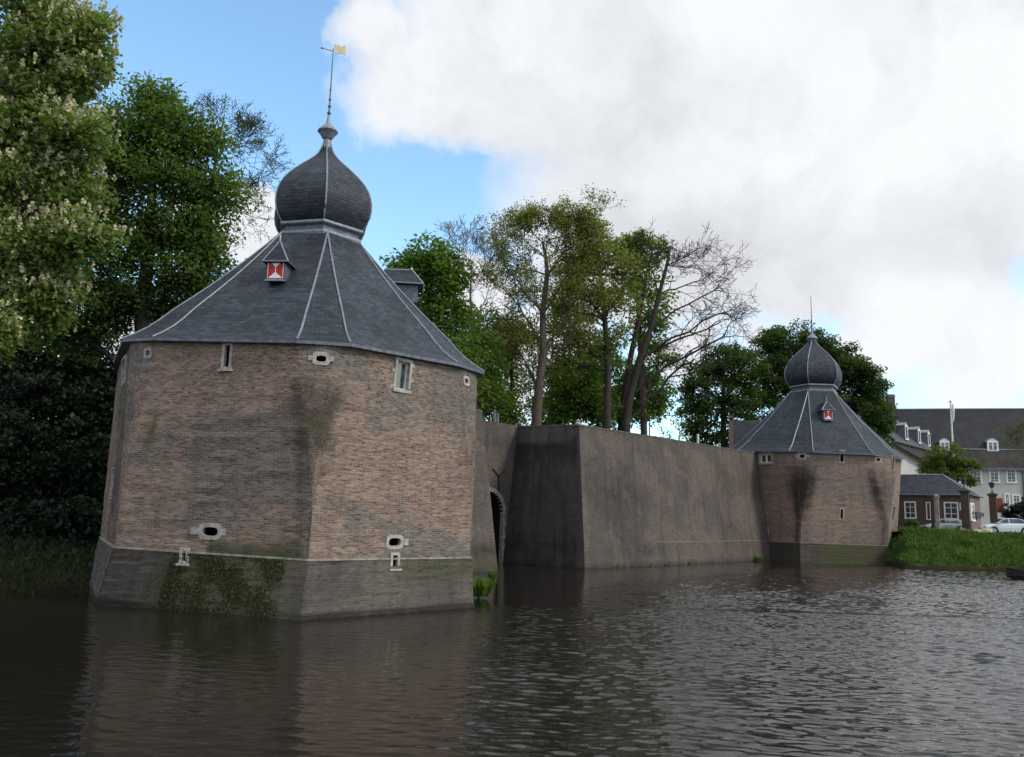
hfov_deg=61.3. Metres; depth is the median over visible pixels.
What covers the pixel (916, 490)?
gatehouse pavilion
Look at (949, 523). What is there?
parked car
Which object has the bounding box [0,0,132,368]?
horse chestnut
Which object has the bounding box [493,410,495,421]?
post
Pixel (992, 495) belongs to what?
gate pier
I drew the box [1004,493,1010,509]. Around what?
window
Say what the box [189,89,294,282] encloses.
budding tree
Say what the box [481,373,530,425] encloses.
park bush
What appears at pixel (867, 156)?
sky
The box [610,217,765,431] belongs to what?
bare tree
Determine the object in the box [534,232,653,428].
oak tree
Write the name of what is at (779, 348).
lime tree
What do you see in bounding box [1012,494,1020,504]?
window
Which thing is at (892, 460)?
window frame
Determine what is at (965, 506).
gate pier
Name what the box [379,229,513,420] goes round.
park tree
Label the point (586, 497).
curtain wall
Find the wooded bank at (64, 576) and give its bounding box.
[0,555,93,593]
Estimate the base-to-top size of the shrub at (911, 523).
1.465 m
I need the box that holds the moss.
[155,552,285,617]
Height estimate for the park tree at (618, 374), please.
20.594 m
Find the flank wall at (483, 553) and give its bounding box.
[471,409,497,571]
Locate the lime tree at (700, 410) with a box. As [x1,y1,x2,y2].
[669,338,772,447]
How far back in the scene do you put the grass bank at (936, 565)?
75.34 m
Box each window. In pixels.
[904,501,916,518]
[926,502,930,519]
[944,502,958,518]
[969,503,975,521]
[971,470,982,482]
[989,470,1000,482]
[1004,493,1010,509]
[1006,470,1017,482]
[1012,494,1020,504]
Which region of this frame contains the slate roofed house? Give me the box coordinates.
[729,416,811,451]
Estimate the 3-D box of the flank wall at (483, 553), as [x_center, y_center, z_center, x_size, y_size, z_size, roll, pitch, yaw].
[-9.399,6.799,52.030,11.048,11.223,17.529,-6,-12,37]
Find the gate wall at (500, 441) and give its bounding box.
[483,420,517,562]
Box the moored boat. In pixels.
[1006,567,1023,579]
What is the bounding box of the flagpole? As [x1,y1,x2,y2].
[949,400,954,456]
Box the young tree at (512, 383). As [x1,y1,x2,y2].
[465,299,546,411]
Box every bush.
[0,370,96,443]
[0,400,66,506]
[0,433,24,516]
[0,497,79,540]
[14,412,95,502]
[43,495,102,545]
[55,431,110,511]
[66,373,115,452]
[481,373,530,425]
[524,349,626,429]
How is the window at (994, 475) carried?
in the white palace
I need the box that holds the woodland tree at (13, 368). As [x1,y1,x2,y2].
[0,343,39,479]
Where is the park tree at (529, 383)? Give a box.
[490,214,612,415]
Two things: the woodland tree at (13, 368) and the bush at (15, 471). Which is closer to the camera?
the bush at (15, 471)
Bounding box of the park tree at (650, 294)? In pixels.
[606,230,685,434]
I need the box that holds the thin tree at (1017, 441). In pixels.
[995,414,1023,457]
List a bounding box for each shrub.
[902,518,919,527]
[1000,501,1023,533]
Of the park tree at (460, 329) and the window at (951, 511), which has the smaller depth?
the park tree at (460, 329)
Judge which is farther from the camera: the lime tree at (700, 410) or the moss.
the lime tree at (700, 410)
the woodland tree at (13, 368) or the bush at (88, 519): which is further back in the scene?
the woodland tree at (13, 368)
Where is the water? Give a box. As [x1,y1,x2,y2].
[0,561,1023,756]
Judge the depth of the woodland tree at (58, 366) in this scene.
59.21 m
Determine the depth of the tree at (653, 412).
88.09 m
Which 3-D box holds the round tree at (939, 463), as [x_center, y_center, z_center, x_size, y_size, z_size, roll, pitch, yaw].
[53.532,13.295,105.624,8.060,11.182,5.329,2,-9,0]
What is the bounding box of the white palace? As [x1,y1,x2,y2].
[896,408,1023,524]
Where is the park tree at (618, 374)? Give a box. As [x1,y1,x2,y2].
[523,335,646,429]
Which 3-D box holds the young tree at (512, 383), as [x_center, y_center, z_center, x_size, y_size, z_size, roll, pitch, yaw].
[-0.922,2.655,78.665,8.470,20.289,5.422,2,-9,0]
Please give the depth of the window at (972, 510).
94.77 m
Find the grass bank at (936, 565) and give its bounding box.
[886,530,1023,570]
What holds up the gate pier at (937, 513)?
on the ground
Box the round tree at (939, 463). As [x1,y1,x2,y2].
[914,441,982,487]
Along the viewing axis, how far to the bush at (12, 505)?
37.52 m
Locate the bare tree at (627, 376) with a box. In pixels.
[605,226,678,430]
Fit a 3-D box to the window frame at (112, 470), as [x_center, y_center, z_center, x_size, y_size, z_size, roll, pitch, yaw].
[-14.630,3.854,31.722,0.170,1.149,1.001,7,-11,-28]
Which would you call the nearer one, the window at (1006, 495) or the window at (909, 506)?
the window at (909, 506)
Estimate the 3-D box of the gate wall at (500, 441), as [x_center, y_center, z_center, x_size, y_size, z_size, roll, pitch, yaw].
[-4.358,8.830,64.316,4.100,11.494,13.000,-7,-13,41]
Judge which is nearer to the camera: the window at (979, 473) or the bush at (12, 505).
the bush at (12, 505)
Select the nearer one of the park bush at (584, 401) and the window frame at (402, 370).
the window frame at (402, 370)
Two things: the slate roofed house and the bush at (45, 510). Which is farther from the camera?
the slate roofed house
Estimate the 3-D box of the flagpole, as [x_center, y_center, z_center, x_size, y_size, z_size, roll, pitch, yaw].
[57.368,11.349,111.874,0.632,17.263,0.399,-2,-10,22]
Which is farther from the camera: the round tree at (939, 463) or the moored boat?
the round tree at (939, 463)
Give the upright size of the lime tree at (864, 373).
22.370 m
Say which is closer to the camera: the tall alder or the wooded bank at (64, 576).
the wooded bank at (64, 576)
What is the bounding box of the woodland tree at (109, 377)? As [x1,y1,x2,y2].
[23,322,128,443]
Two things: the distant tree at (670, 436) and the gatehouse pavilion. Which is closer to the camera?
the gatehouse pavilion
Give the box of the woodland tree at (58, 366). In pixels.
[0,316,108,459]
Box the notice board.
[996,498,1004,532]
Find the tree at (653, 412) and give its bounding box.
[611,359,677,434]
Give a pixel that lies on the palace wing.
(913, 444)
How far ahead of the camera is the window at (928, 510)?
96.59 m
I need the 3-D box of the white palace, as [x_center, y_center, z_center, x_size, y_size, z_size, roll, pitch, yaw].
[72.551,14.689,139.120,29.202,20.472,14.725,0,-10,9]
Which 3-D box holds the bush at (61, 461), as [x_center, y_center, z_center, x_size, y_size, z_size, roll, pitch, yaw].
[-22.259,4.352,42.246,4.067,5.318,4.615,10,-13,-42]
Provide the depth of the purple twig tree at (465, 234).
82.82 m
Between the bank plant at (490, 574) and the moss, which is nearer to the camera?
the moss
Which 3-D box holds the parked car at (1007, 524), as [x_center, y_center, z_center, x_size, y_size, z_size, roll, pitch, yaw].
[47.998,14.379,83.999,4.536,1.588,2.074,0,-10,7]
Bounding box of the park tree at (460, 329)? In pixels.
[446,307,520,420]
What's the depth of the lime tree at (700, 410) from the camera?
108.09 m
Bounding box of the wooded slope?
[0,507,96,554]
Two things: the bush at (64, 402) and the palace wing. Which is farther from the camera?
the palace wing
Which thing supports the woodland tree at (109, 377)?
on the ground
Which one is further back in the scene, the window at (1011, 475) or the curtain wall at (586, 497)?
the window at (1011, 475)
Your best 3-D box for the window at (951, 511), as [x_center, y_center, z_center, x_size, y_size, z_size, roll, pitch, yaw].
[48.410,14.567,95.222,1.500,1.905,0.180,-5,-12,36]
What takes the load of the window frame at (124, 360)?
in the fort tower at (298, 392)
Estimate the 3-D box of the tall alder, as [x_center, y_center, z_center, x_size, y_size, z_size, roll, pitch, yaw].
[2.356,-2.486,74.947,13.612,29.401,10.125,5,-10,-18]
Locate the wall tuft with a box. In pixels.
[754,556,763,561]
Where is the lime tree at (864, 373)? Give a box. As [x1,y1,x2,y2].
[837,353,898,449]
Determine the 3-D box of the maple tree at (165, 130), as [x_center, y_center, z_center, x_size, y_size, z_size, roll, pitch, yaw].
[-21.865,-5.547,50.111,14.564,26.054,8.240,0,-10,9]
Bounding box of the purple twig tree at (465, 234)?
[428,214,529,344]
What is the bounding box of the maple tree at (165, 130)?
[24,70,262,367]
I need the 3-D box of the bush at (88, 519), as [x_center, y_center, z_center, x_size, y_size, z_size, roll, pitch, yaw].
[-17.821,6.469,36.086,3.702,3.280,2.787,2,-9,0]
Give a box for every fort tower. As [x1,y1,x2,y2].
[89,44,484,619]
[732,308,904,564]
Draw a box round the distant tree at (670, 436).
[657,417,705,442]
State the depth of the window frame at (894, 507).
85.85 m
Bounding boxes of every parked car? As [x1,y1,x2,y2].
[920,518,961,530]
[978,518,1023,533]
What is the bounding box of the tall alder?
[465,183,626,424]
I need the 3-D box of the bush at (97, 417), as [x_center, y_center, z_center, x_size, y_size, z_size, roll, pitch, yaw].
[-20.845,3.612,44.137,3.696,7.468,3.489,2,-9,0]
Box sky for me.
[0,0,1023,445]
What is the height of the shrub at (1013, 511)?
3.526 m
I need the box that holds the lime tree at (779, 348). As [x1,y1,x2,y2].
[738,318,872,425]
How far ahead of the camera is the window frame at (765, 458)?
86.76 m
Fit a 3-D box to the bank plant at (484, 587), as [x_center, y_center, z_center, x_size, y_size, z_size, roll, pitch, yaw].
[-1.300,8.289,34.368,1.436,0.882,1.425,2,-9,0]
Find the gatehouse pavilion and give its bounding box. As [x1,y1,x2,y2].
[898,474,983,529]
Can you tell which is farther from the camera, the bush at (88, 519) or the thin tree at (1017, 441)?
the thin tree at (1017, 441)
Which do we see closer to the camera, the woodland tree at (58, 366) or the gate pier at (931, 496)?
the woodland tree at (58, 366)
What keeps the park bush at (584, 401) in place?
on the ground
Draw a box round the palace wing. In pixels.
[854,394,931,473]
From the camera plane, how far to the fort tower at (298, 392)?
28.27 m
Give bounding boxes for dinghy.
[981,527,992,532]
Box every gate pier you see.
[929,494,935,528]
[934,494,940,529]
[958,477,971,529]
[987,481,998,533]
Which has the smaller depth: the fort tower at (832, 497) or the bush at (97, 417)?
the bush at (97, 417)
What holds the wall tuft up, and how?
attached to the curtain wall at (586, 497)
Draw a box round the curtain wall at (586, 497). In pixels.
[503,419,769,568]
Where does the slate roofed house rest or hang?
on the ground
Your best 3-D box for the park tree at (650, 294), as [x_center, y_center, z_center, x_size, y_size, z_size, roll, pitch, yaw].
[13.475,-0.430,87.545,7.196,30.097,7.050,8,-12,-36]
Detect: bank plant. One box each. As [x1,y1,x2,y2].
[473,576,495,597]
[487,570,500,578]
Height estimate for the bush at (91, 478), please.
5.110 m
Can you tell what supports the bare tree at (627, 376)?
on the ground
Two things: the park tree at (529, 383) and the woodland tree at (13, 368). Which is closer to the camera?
the woodland tree at (13, 368)
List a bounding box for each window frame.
[109,467,114,498]
[121,355,127,385]
[391,357,414,393]
[757,452,773,464]
[891,455,894,469]
[892,506,895,519]

